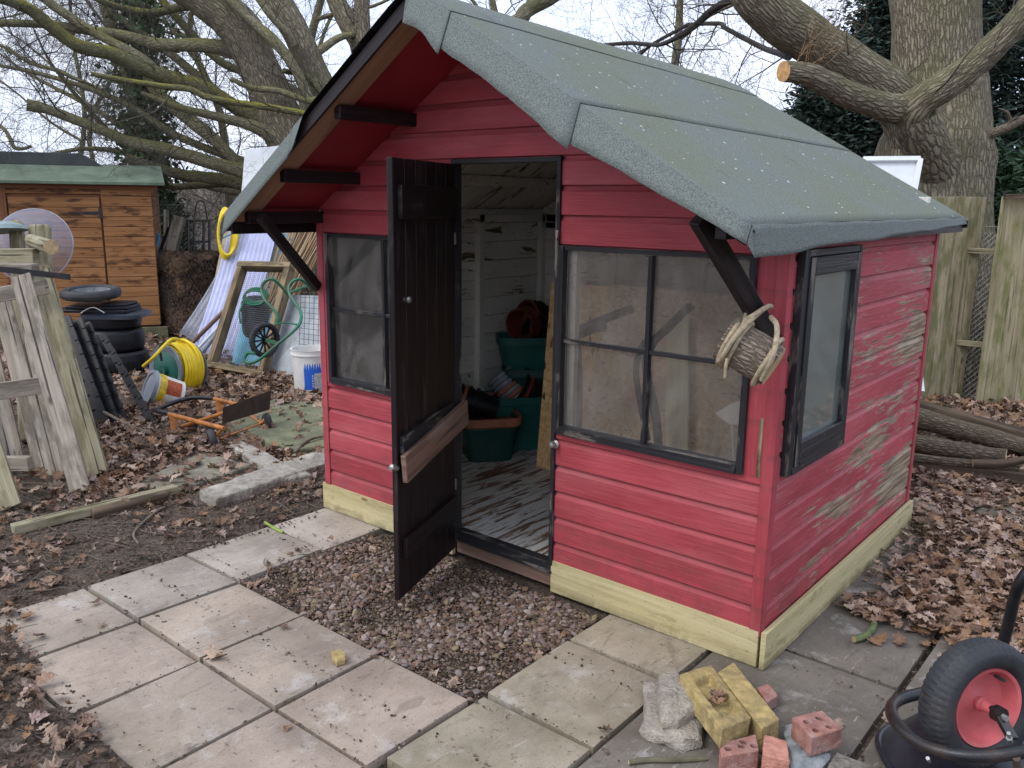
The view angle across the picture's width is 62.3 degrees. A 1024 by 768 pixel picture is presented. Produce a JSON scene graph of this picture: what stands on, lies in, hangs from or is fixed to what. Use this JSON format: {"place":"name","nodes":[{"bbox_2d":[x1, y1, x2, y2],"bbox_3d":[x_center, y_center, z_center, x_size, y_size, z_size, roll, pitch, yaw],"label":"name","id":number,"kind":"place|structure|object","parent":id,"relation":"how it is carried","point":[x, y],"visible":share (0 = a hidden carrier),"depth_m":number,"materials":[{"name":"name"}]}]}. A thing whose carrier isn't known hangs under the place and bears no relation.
{"place":"outdoors","nodes":[
{"label":"outdoors","id":0,"kind":"place"},
{"bbox_2d":[163,215,186,250],"bbox_3d":[-4.215,-1.631,10.450,0.159,0.889,0.478,9,15,34],"label":"leaning post","id":1,"kind":"object","parent":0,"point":[173,242],"visible":0.47,"depth_m":10.44,"materials":[{"name":"grey wood"}]},
{"bbox_2d":[0,0,1022,182],"label":"sky","id":2,"kind":"structure","parent":0,"point":[550,20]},
{"bbox_2d":[0,508,1023,767],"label":"paving","id":3,"kind":"structure","parent":0,"point":[192,700],"depth_m":2.91,"materials":[{"name":"concrete"}]},
{"bbox_2d":[0,332,1023,767],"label":"leaf litter","id":4,"kind":"object","parent":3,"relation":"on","point":[956,498],"visible":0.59,"depth_m":4.16,"materials":[{"name":"brown plant"}]},
{"bbox_2d":[243,277,311,364],"bbox_3d":[-2.055,-0.601,7.617,0.513,0.713,0.922,1,12,1],"label":"wheel cart","id":5,"kind":"object","parent":4,"relation":"on","point":[276,342],"visible":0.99,"depth_m":7.34,"materials":[{"name":"metal"}]},
{"bbox_2d":[265,232,316,331],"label":"bamboo canes","id":6,"kind":"object","parent":4,"relation":"on","point":[304,245],"visible":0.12,"depth_m":8.71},
{"bbox_2d":[290,345,321,392],"bbox_3d":[-1.703,-0.121,7.196,0.340,0.375,0.340,11,16,39],"label":"bucket","id":7,"kind":"object","parent":4,"relation":"on","point":[306,362],"visible":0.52,"depth_m":7.06,"materials":[{"name":"white plastic"}]},
{"bbox_2d":[917,408,1023,454],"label":"log","id":8,"kind":"object","parent":4,"relation":"on","point":[932,421],"visible":0.59,"depth_m":5.57,"materials":[{"name":"brown wood"}]},
{"bbox_2d":[222,0,968,670],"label":"garden shed","id":9,"kind":"structure","parent":3,"relation":"on","point":[452,184],"depth_m":3.36,"materials":[{"name":"red paint"}]},
{"bbox_2d":[324,233,390,396],"bbox_3d":[-0.589,-0.315,3.976,0.849,0.746,0.052,11,16,39],"label":"window","id":10,"kind":"structure","parent":9,"relation":"in","point":[356,266],"depth_m":4.12,"materials":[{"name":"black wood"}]},
{"bbox_2d":[386,157,468,599],"bbox_3d":[-0.329,-0.030,3.473,0.069,1.712,0.658,5,13,20],"label":"door","id":11,"kind":"structure","parent":9,"relation":"in","point":[426,421],"depth_m":3.39,"materials":[{"name":"brown wood"}]},
{"bbox_2d":[462,409,521,462],"bbox_3d":[-0.145,0.296,4.998,0.365,0.265,0.350,-3,13,-14],"label":"square planter","id":12,"kind":"object","parent":9,"relation":"on","point":[486,439],"visible":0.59,"depth_m":4.86,"materials":[{"name":"green plastic"}]},
{"bbox_2d":[462,383,499,417],"bbox_3d":[-0.228,0.092,4.966,0.316,0.215,0.182,2,12,4],"label":"flower pot","id":13,"kind":"object","parent":12,"relation":"on","point":[481,403],"visible":0.71,"depth_m":4.91,"materials":[{"name":"black plastic"}]},
{"bbox_2d":[484,390,541,450],"bbox_3d":[0.092,0.219,5.215,0.620,0.330,0.240,-2,12,-13],"label":"trough planter","id":14,"kind":"object","parent":9,"relation":"on","point":[529,411],"visible":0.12,"depth_m":5.10,"materials":[{"name":"teal plastic"}]},
{"bbox_2d":[487,366,522,398],"bbox_3d":[-0.002,0.044,5.169,0.303,0.315,0.192,4,13,13],"label":"flower pot stack","id":15,"kind":"object","parent":14,"relation":"in","point":[502,385],"visible":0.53,"depth_m":5.08,"materials":[{"name":"grey plastic"}]},
{"bbox_2d":[517,367,542,397],"bbox_3d":[0.116,0.021,5.175,0.269,0.256,0.232,-3,13,-18],"label":"flower pot stack","id":16,"kind":"object","parent":14,"relation":"on","point":[532,387],"visible":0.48,"depth_m":5.07,"materials":[{"name":"black plastic"}]},
{"bbox_2d":[502,365,543,386],"bbox_3d":[0.115,-0.025,5.183,0.360,0.160,0.200,1,12,0],"label":"trough planter","id":17,"kind":"object","parent":16,"relation":"on","point":[519,377],"visible":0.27,"depth_m":5.08,"materials":[{"name":"green plastic"}]},
{"bbox_2d":[496,332,546,369],"bbox_3d":[0.113,-0.175,5.242,0.420,0.260,0.260,-1,12,-7],"label":"trough planter","id":18,"kind":"object","parent":17,"relation":"on","point":[519,353],"visible":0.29,"depth_m":5.12,"materials":[{"name":"teal plastic"}]},
{"bbox_2d":[506,306,545,337],"bbox_3d":[0.102,-0.378,5.240,0.210,0.210,0.213,11,16,39],"label":"flower pot stack","id":19,"kind":"object","parent":18,"relation":"on","point":[516,318],"visible":0.9,"depth_m":5.22,"materials":[{"name":"red plastic"}]},
{"bbox_2d":[517,299,548,336],"bbox_3d":[0.160,-0.409,5.361,0.237,0.263,0.252,-7,14,-30],"label":"flower pot stack","id":20,"kind":"object","parent":18,"relation":"on","point":[542,307],"visible":0.26,"depth_m":5.28,"materials":[{"name":"black plastic"}]},
{"bbox_2d":[536,282,611,469],"bbox_3d":[0.802,0.067,4.278,1.653,1.042,0.175,11,16,39],"label":"chipboard sheet","id":21,"kind":"object","parent":9,"relation":"on","point":[594,301],"visible":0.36,"depth_m":4.61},
{"bbox_2d":[576,302,693,444],"bbox_3d":[0.491,0.163,3.730,0.569,1.080,0.141,8,14,30],"label":"pushchair frame","id":22,"kind":"object","parent":9,"relation":"on","point":[593,326],"visible":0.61,"depth_m":3.65,"materials":[{"name":"black plastic"}]},
{"bbox_2d":[554,245,758,474],"bbox_3d":[0.494,-0.112,3.097,0.807,0.746,0.052,11,16,39],"label":"window","id":23,"kind":"structure","parent":9,"relation":"in","point":[642,446],"depth_m":3.12,"materials":[{"name":"black wood"}]},
{"bbox_2d":[584,285,743,460],"bbox_3d":[0.848,0.136,3.892,1.200,1.073,0.390,11,16,39],"label":"brown board","id":24,"kind":"object","parent":9,"relation":"on","point":[613,402],"visible":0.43,"depth_m":4.04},
{"bbox_2d":[666,318,689,450],"bbox_3d":[0.759,0.201,3.882,0.103,0.972,0.463,2,12,4],"label":"pale plank","id":25,"kind":"object","parent":9,"relation":"on","point":[678,400],"visible":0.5,"depth_m":3.90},
{"bbox_2d":[716,401,739,460],"bbox_3d":[0.794,0.436,3.120,0.131,0.807,0.065,11,16,39],"label":"white scraper","id":26,"kind":"object","parent":9,"relation":"on","point":[728,414],"visible":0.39,"depth_m":3.04,"materials":[{"name":"plastic"}]},
{"bbox_2d":[713,303,785,386],"bbox_3d":[0.743,-0.116,2.579,0.233,0.247,0.295,11,16,39],"label":"hanging log","id":27,"kind":"object","parent":9,"relation":"attached to","point":[745,348],"visible":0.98,"depth_m":2.51,"materials":[{"name":"brown wood"}]},
{"bbox_2d":[779,244,862,477],"bbox_3d":[1.108,-0.102,3.037,0.061,0.770,0.560,11,16,39],"label":"window","id":28,"kind":"structure","parent":9,"relation":"in","point":[823,324],"depth_m":3.00,"materials":[{"name":"black wood"}]},
{"bbox_2d":[628,757,706,764],"bbox_3d":[0.458,1.105,2.491,0.235,0.018,0.021,0,12,-4],"label":"stick","id":29,"kind":"object","parent":3,"relation":"on","point":[662,760],"visible":1,"depth_m":2.48,"materials":[{"name":"brown wood"}]},
{"bbox_2d":[639,680,703,752],"bbox_3d":[0.509,1.046,2.692,0.196,0.056,0.322,3,12,11],"label":"rubble slab","id":30,"kind":"object","parent":3,"relation":"on","point":[687,736],"depth_m":2.58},
{"bbox_2d":[656,669,695,729],"bbox_3d":[0.540,1.000,2.711,0.157,0.053,0.301,1,12,4],"label":"rubble slab","id":31,"kind":"object","parent":30,"relation":"on","point":[675,706],"depth_m":2.64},
{"bbox_2d":[679,665,750,747],"bbox_3d":[0.630,0.999,2.652,0.147,0.108,0.420,-1,12,-8],"label":"brick","id":32,"kind":"object","parent":3,"relation":"on","point":[726,720],"visible":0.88,"depth_m":2.59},
{"bbox_2d":[718,735,758,767],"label":"brick","id":33,"kind":"object","parent":3,"relation":"on","point":[740,752],"visible":1,"depth_m":2.43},
{"bbox_2d":[718,663,778,752],"bbox_3d":[0.744,1.022,2.701,0.085,0.096,0.379,-1,12,-8],"label":"brick","id":34,"kind":"object","parent":3,"relation":"on","point":[764,719],"visible":0.66,"depth_m":2.62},
{"bbox_2d":[757,684,776,709],"bbox_3d":[0.839,1.031,2.780,0.056,0.045,0.109,0,12,-5],"label":"brick","id":35,"kind":"object","parent":3,"relation":"on","point":[767,693],"visible":0.69,"depth_m":2.76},
{"bbox_2d":[761,735,789,767],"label":"brick","id":36,"kind":"object","parent":3,"relation":"on","point":[775,753],"visible":1,"depth_m":2.41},
{"bbox_2d":[784,724,830,767],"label":"grey stone","id":37,"kind":"object","parent":3,"relation":"on","point":[799,757],"visible":0.42,"depth_m":2.44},
{"bbox_2d":[791,711,841,756],"bbox_3d":[0.897,1.030,2.500,0.124,0.065,0.104,-4,13,-21],"label":"brick","id":38,"kind":"object","parent":37,"relation":"on","point":[815,733],"visible":1,"depth_m":2.47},
{"bbox_2d":[827,753,870,767],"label":"concrete block","id":39,"kind":"object","parent":3,"relation":"on","point":[838,760],"depth_m":2.42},
{"bbox_2d":[875,567,1023,767],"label":"wheelbarrow","id":40,"kind":"object","parent":3,"relation":"on","point":[968,695],"visible":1,"depth_m":2.20,"materials":[{"name":"rubber"}]},
{"bbox_2d":[0,189,1023,767],"bbox_3d":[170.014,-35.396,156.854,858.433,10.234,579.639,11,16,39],"label":"ground","id":41,"kind":"structure","parent":0,"point":[106,755],"depth_m":3.82,"materials":[{"name":"soil"}]},
{"bbox_2d":[0,438,21,511],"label":"plank","id":42,"kind":"object","parent":41,"relation":"on","point":[9,494],"visible":1,"depth_m":4.46,"materials":[{"name":"beige wood"}]},
{"bbox_2d":[9,220,31,442],"bbox_3d":[-3.311,-0.363,5.720,0.088,1.452,0.583,-4,13,-21],"label":"timber post","id":43,"kind":"object","parent":41,"relation":"on","point":[16,239],"visible":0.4,"depth_m":5.69,"materials":[{"name":"beige wood"}]},
{"bbox_2d":[28,224,52,420],"bbox_3d":[-3.216,-0.369,5.821,0.137,1.424,0.572,-4,13,-19],"label":"timber post","id":44,"kind":"object","parent":41,"relation":"on","point":[43,230],"visible":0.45,"depth_m":5.85,"materials":[{"name":"beige wood"}]},
{"bbox_2d":[0,272,89,493],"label":"wooden pallet","id":45,"kind":"object","parent":41,"relation":"on","point":[52,442],"visible":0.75,"depth_m":4.97,"materials":[{"name":"grey wood"}]},
{"bbox_2d":[0,266,70,279],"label":"metal strip","id":46,"kind":"object","parent":45,"relation":"on","point":[36,273],"visible":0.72,"depth_m":5.12,"materials":[{"name":"black paint"}]},
{"bbox_2d":[0,0,119,151],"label":"bare tree","id":47,"kind":"object","parent":41,"relation":"on","point":[37,68],"visible":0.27,"depth_m":14.99,"materials":[{"name":"brown plant"}]},
{"bbox_2d":[32,268,106,477],"bbox_3d":[-2.689,-0.085,5.138,0.113,1.184,0.851,-10,16,-42],"label":"long plank","id":48,"kind":"object","parent":41,"relation":"on","point":[84,425],"visible":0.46,"depth_m":5.11,"materials":[{"name":"beige wood"}]},
{"bbox_2d":[0,263,39,270],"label":"timber beam","id":49,"kind":"structure","parent":48,"relation":"on","point":[32,266],"depth_m":5.21,"materials":[{"name":"grey wood"}]},
{"bbox_2d":[0,248,40,262],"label":"timber beam","id":50,"kind":"structure","parent":49,"relation":"on","point":[20,255],"depth_m":5.31,"materials":[{"name":"beige wood"}]},
{"bbox_2d":[25,234,58,254],"bbox_3d":[-2.973,-0.884,5.350,0.086,0.112,0.431,-10,16,-41],"label":"timber stake","id":51,"kind":"object","parent":50,"relation":"on","point":[45,245],"visible":1,"depth_m":5.22,"materials":[{"name":"beige wood"}]},
{"bbox_2d":[0,151,168,342],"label":"wooden shed","id":52,"kind":"structure","parent":41,"relation":"on","point":[114,238],"depth_m":9.54,"materials":[{"name":"brown wood"}]},
{"bbox_2d":[7,196,109,319],"bbox_3d":[-5.039,-1.353,9.476,0.923,1.441,0.029,-4,13,-19],"label":"door","id":53,"kind":"structure","parent":52,"relation":"in","point":[86,240],"depth_m":9.46,"materials":[{"name":"brown wood"}]},
{"bbox_2d":[65,315,109,428],"bbox_3d":[-3.200,-0.036,6.140,0.790,0.872,0.247,12,17,43],"label":"folded crate","id":54,"kind":"object","parent":41,"relation":"on","point":[95,400],"visible":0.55,"depth_m":6.12,"materials":[{"name":"black plastic"}]},
{"bbox_2d":[10,485,178,534],"bbox_3d":[-2.142,0.646,4.404,0.064,0.061,0.822,12,17,43],"label":"timber edging","id":55,"kind":"object","parent":41,"relation":"on","point":[44,521],"visible":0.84,"depth_m":4.27,"materials":[{"name":"beige wood"}]},
{"bbox_2d":[73,317,119,422],"bbox_3d":[-3.147,-0.035,6.198,0.249,0.845,0.774,-11,17,-43],"label":"folded crate","id":56,"kind":"object","parent":41,"relation":"on","point":[93,363],"visible":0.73,"depth_m":6.21,"materials":[{"name":"black plastic"}]},
{"bbox_2d":[0,0,201,164],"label":"bare tree","id":57,"kind":"object","parent":41,"relation":"on","point":[82,92],"visible":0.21,"depth_m":14.57,"materials":[{"name":"brown plant"}]},
{"bbox_2d":[85,321,126,420],"bbox_3d":[-3.119,-0.026,6.258,0.248,0.811,0.762,-11,17,-43],"label":"folded crate","id":58,"kind":"object","parent":41,"relation":"on","point":[107,374],"visible":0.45,"depth_m":6.27,"materials":[{"name":"black plastic"}]},
{"bbox_2d":[11,0,236,163],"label":"bare tree","id":59,"kind":"object","parent":41,"relation":"on","point":[90,152],"visible":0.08,"depth_m":18.55,"materials":[{"name":"brown plant"}]},
{"bbox_2d":[4,139,244,237],"bbox_3d":[-7.480,-6.093,27.941,35.692,4.746,14.835,1,12,-1],"label":"distant wood","id":60,"kind":"object","parent":41,"relation":"on","point":[208,205],"visible":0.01,"depth_m":25.51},
{"bbox_2d":[103,347,149,373],"bbox_3d":[-3.672,-0.229,7.958,0.500,0.189,0.500,11,16,39],"label":"tyre","id":61,"kind":"object","parent":41,"relation":"on","point":[136,360],"visible":0.47,"depth_m":7.80,"materials":[{"name":"black rubber"}]},
{"bbox_2d":[94,326,144,352],"bbox_3d":[-3.713,-0.427,7.926,0.520,0.199,0.520,11,16,39],"label":"tyre","id":62,"kind":"object","parent":61,"relation":"on","point":[133,339],"visible":0.61,"depth_m":7.75,"materials":[{"name":"black rubber"}]},
{"bbox_2d":[83,309,141,330],"bbox_3d":[-3.736,-0.624,7.932,0.500,0.192,0.500,11,16,39],"label":"tyre","id":63,"kind":"object","parent":62,"relation":"on","point":[107,325],"visible":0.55,"depth_m":7.74,"materials":[{"name":"black rubber"}]},
{"bbox_2d":[80,308,151,319],"bbox_3d":[-3.686,-0.659,7.900,0.540,0.060,0.500,1,12,1],"label":"bin lid","id":64,"kind":"object","parent":63,"relation":"on","point":[140,313],"visible":0.53,"depth_m":7.68,"materials":[{"name":"black plastic"}]},
{"bbox_2d":[62,300,140,313],"bbox_3d":[-3.833,-0.720,7.844,0.661,0.086,0.340,1,12,0],"label":"plastic tray","id":65,"kind":"object","parent":64,"relation":"on","point":[121,306],"visible":0.93,"depth_m":7.70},
{"bbox_2d":[60,284,121,301],"bbox_3d":[-3.850,-0.834,7.750,0.509,0.116,0.509,11,16,39],"label":"spare wheel","id":66,"kind":"object","parent":65,"relation":"on","point":[91,293],"visible":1,"depth_m":7.62,"materials":[{"name":"rubber"}]},
{"bbox_2d":[98,333,155,424],"bbox_3d":[-2.832,-0.037,6.233,0.647,0.629,0.050,9,15,35],"label":"folded crate","id":67,"kind":"object","parent":41,"relation":"on","point":[127,379],"visible":0.99,"depth_m":6.22,"materials":[{"name":"black plastic"}]},
{"bbox_2d":[91,491,169,518],"bbox_3d":[-2.009,0.636,4.470,0.058,0.058,0.401,12,17,43],"label":"rotten timber","id":68,"kind":"object","parent":41,"relation":"on","point":[101,511],"visible":0.95,"depth_m":4.44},
{"bbox_2d":[0,0,296,248],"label":"ivy tree","id":69,"kind":"object","parent":41,"relation":"on","point":[98,66],"visible":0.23,"depth_m":11.97,"materials":[{"name":"green plant"}]},
{"bbox_2d":[0,478,324,767],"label":"soil crumbs","id":70,"kind":"object","parent":41,"relation":"on","point":[70,707],"visible":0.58,"depth_m":4.01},
{"bbox_2d":[141,370,185,403],"bbox_3d":[-2.752,0.048,6.683,0.332,0.337,0.294,-8,15,-35],"label":"paint tub","id":71,"kind":"object","parent":41,"relation":"on","point":[157,386],"visible":0.81,"depth_m":6.61,"materials":[{"name":"white plastic"}]},
{"bbox_2d":[8,0,333,249],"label":"bare tree","id":72,"kind":"object","parent":41,"relation":"on","point":[224,136],"visible":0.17,"depth_m":13.19,"materials":[{"name":"brown plant"}]},
{"bbox_2d":[142,337,207,391],"bbox_3d":[-2.860,-0.136,7.130,0.510,0.562,0.550,11,16,39],"label":"hose reel","id":73,"kind":"object","parent":41,"relation":"on","point":[183,360],"visible":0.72,"depth_m":7.02,"materials":[{"name":"yellow plastic"}]},
{"bbox_2d":[158,189,201,250],"bbox_3d":[-5.221,-2.092,12.685,1.353,2.040,1.391,0,12,-4],"label":"ivy bush","id":74,"kind":"object","parent":41,"relation":"on","point":[172,201],"visible":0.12,"depth_m":12.49,"materials":[{"name":"green plant"}]},
{"bbox_2d":[156,249,219,335],"bbox_3d":[-3.881,-1.129,10.322,0.828,1.023,0.820,11,16,39],"label":"compost bin","id":75,"kind":"object","parent":41,"relation":"on","point":[186,278],"visible":0.62,"depth_m":9.99,"materials":[{"name":"metal"}]},
{"bbox_2d":[126,452,249,491],"bbox_3d":[-1.870,0.542,5.058,0.463,0.069,0.721,4,13,17],"label":"paving flag","id":76,"kind":"object","parent":41,"relation":"on","point":[201,468],"visible":0.53,"depth_m":5.02,"materials":[{"name":"concrete"}]},
{"bbox_2d":[187,200,210,251],"bbox_3d":[-3.769,-1.443,10.192,0.280,1.509,0.354,0,12,-3],"label":"metal gate","id":77,"kind":"object","parent":41,"relation":"on","point":[203,241],"visible":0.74,"depth_m":10.19,"materials":[{"name":"metal"}]},
{"bbox_2d":[151,390,271,446],"bbox_3d":[-2.138,0.199,6.008,1.084,0.291,0.680,11,16,39],"label":"hand trolley","id":78,"kind":"object","parent":41,"relation":"on","point":[249,407],"visible":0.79,"depth_m":5.80,"materials":[{"name":"metal"}]},
{"bbox_2d":[195,231,273,359],"bbox_3d":[-2.975,-0.952,9.019,0.753,1.387,1.100,4,13,15],"label":"corrugated sheet","id":79,"kind":"object","parent":41,"relation":"on","point":[255,247],"visible":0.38,"depth_m":9.15,"materials":[{"name":"white plastic"}]},
{"bbox_2d":[217,207,238,259],"bbox_3d":[-3.136,-1.646,9.281,0.204,0.579,0.307,-9,15,-37],"label":"yellow hose","id":80,"kind":"object","parent":79,"relation":"on","point":[233,244],"visible":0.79,"depth_m":9.23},
{"bbox_2d":[99,0,392,109],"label":"bare tree","id":81,"kind":"object","parent":41,"relation":"on","point":[317,18],"visible":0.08,"depth_m":15.65,"materials":[{"name":"brown plant"}]},
{"bbox_2d":[207,261,294,375],"bbox_3d":[-2.477,-0.618,8.042,0.602,1.059,0.711,4,13,15],"label":"screen","id":82,"kind":"object","parent":41,"relation":"on","point":[243,268],"visible":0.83,"depth_m":8.05,"materials":[{"name":"metal"}]},
{"bbox_2d":[232,313,271,365],"bbox_3d":[-2.446,-0.436,8.253,0.486,0.470,0.362,2,12,6],"label":"blue board","id":83,"kind":"object","parent":41,"relation":"on","point":[241,338],"visible":0.36,"depth_m":8.21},
{"bbox_2d":[241,295,269,337],"bbox_3d":[-2.526,-0.535,8.370,0.270,0.671,0.270,11,16,39],"label":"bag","id":84,"kind":"object","parent":41,"relation":"on","point":[252,319],"visible":0.41,"depth_m":8.23,"materials":[{"name":"grey plastic"}]},
{"bbox_2d":[242,146,277,291],"bbox_3d":[-2.836,-1.660,9.753,0.760,2.161,0.611,4,13,13],"label":"white board","id":85,"kind":"object","parent":41,"relation":"on","point":[258,156],"visible":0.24,"depth_m":9.85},
{"bbox_2d":[199,448,324,508],"bbox_3d":[-1.366,0.542,4.949,0.251,0.091,1.035,8,14,31],"label":"kerb stone","id":86,"kind":"object","parent":41,"relation":"on","point":[244,486],"visible":0.73,"depth_m":4.78,"materials":[{"name":"concrete"}]},
{"bbox_2d":[226,441,311,486],"bbox_3d":[-1.527,0.479,5.248,0.175,0.074,0.957,-9,15,-38],"label":"kerb stone","id":87,"kind":"object","parent":41,"relation":"on","point":[262,459],"visible":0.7,"depth_m":5.22,"materials":[{"name":"concrete"}]},
{"bbox_2d":[223,400,323,455],"bbox_3d":[-1.664,0.311,6.118,0.812,0.090,1.431,-2,12,-11],"label":"tarpaulin","id":88,"kind":"object","parent":41,"relation":"on","point":[283,431],"visible":0.51,"depth_m":5.96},
{"bbox_2d":[269,295,319,374],"bbox_3d":[-1.900,-0.438,7.902,0.802,0.755,0.465,7,14,26],"label":"galvanised sheet","id":89,"kind":"object","parent":41,"relation":"on","point":[282,359],"visible":0.29,"depth_m":7.93,"materials":[{"name":"metal"}]},
{"bbox_2d":[0,0,657,295],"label":"oak tree","id":90,"kind":"object","parent":41,"relation":"on","point":[270,113],"visible":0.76,"depth_m":10.13,"materials":[{"name":"brown plant"}]},
{"bbox_2d":[255,535,596,701],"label":"gravel","id":91,"kind":"structure","parent":41,"relation":"on","point":[557,618],"depth_m":3.38,"materials":[{"name":"gravel"}]},
{"bbox_2d":[247,534,595,700],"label":"soil crumbs","id":92,"kind":"object","parent":91,"relation":"on","point":[384,597],"visible":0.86,"depth_m":3.41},
{"bbox_2d":[0,512,958,767],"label":"soil crumbs","id":93,"kind":"object","parent":41,"relation":"on","point":[574,761],"visible":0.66,"depth_m":3.07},
{"bbox_2d":[0,394,1019,767],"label":"fallen twigs","id":94,"kind":"object","parent":41,"relation":"on","point":[112,522],"visible":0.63,"depth_m":4.09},
{"bbox_2d":[555,0,869,115],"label":"bare tree","id":95,"kind":"object","parent":41,"relation":"on","point":[679,9],"visible":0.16,"depth_m":13.50,"materials":[{"name":"brown plant"}]},
{"bbox_2d":[544,0,1023,393],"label":"oak tree","id":96,"kind":"object","parent":41,"relation":"on","point":[924,92],"visible":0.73,"depth_m":7.46,"materials":[{"name":"brown plant"}]},
{"bbox_2d":[778,83,882,157],"bbox_3d":[4.314,-2.634,11.500,2.663,3.930,2.657,11,16,39],"label":"yew tree","id":97,"kind":"object","parent":41,"relation":"on","point":[834,122],"visible":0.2,"depth_m":11.07,"materials":[{"name":"green plant"}]},
{"bbox_2d":[823,0,890,156],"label":"yew tree","id":98,"kind":"object","parent":41,"relation":"on","point":[881,43],"visible":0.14,"depth_m":11.25,"materials":[{"name":"green plant"}]},
{"bbox_2d":[863,156,922,189],"bbox_3d":[2.499,-0.842,5.852,0.386,1.457,0.923,8,14,30],"label":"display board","id":99,"kind":"object","parent":41,"relation":"on","point":[906,169],"visible":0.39,"depth_m":5.97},
{"bbox_2d":[921,197,986,397],"bbox_3d":[3.356,-0.701,7.055,1.066,1.686,0.068,-2,12,-11],"label":"board fence","id":100,"kind":"object","parent":41,"relation":"on","point":[952,304],"visible":0.42,"depth_m":7.09,"materials":[{"name":"beige wood"}]},
{"bbox_2d":[913,458,1023,484],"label":"log","id":101,"kind":"object","parent":41,"relation":"on","point":[1016,477],"visible":0.21,"depth_m":5.05,"materials":[{"name":"brown wood"}]},
{"bbox_2d":[914,434,1006,459],"bbox_3d":[2.719,0.404,5.336,0.690,0.143,0.139,8,14,31],"label":"log","id":102,"kind":"object","parent":101,"relation":"on","point":[933,446],"visible":0.58,"depth_m":5.27,"materials":[{"name":"brown wood"}]},
{"bbox_2d":[913,453,1018,471],"bbox_3d":[2.637,0.467,5.038,0.654,0.062,0.073,7,14,28],"label":"log","id":103,"kind":"object","parent":101,"relation":"on","point":[940,460],"visible":0.68,"depth_m":5.03,"materials":[{"name":"brown wood"}]},
{"bbox_2d":[972,456,1023,467],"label":"log","id":104,"kind":"object","parent":103,"relation":"on","point":[996,463],"visible":1,"depth_m":4.89,"materials":[{"name":"brown wood"}]},
{"bbox_2d":[920,399,1023,437],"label":"log","id":105,"kind":"object","parent":41,"relation":"on","point":[1018,431],"visible":0.37,"depth_m":5.73,"materials":[{"name":"brown wood"}]},
{"bbox_2d":[962,226,997,396],"bbox_3d":[3.939,-0.600,7.175,1.122,1.453,0.005,2,12,7],"label":"chain link fence","id":106,"kind":"object","parent":41,"relation":"on","point":[980,317],"visible":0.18,"depth_m":7.18,"materials":[{"name":"metal"}]},
{"bbox_2d":[975,196,1023,403],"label":"board fence","id":107,"kind":"object","parent":41,"relation":"on","point":[1001,372],"visible":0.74,"depth_m":6.91,"materials":[{"name":"brown wood"}]},
{"bbox_2d":[982,0,1023,156],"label":"yew tree","id":108,"kind":"object","parent":41,"relation":"on","point":[1008,73],"visible":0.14,"depth_m":9.80,"materials":[{"name":"green plant"}]},
{"bbox_2d":[994,130,1023,233],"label":"holly bush","id":109,"kind":"object","parent":41,"relation":"on","point":[1009,178],"visible":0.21,"depth_m":8.67,"materials":[{"name":"green plant"}]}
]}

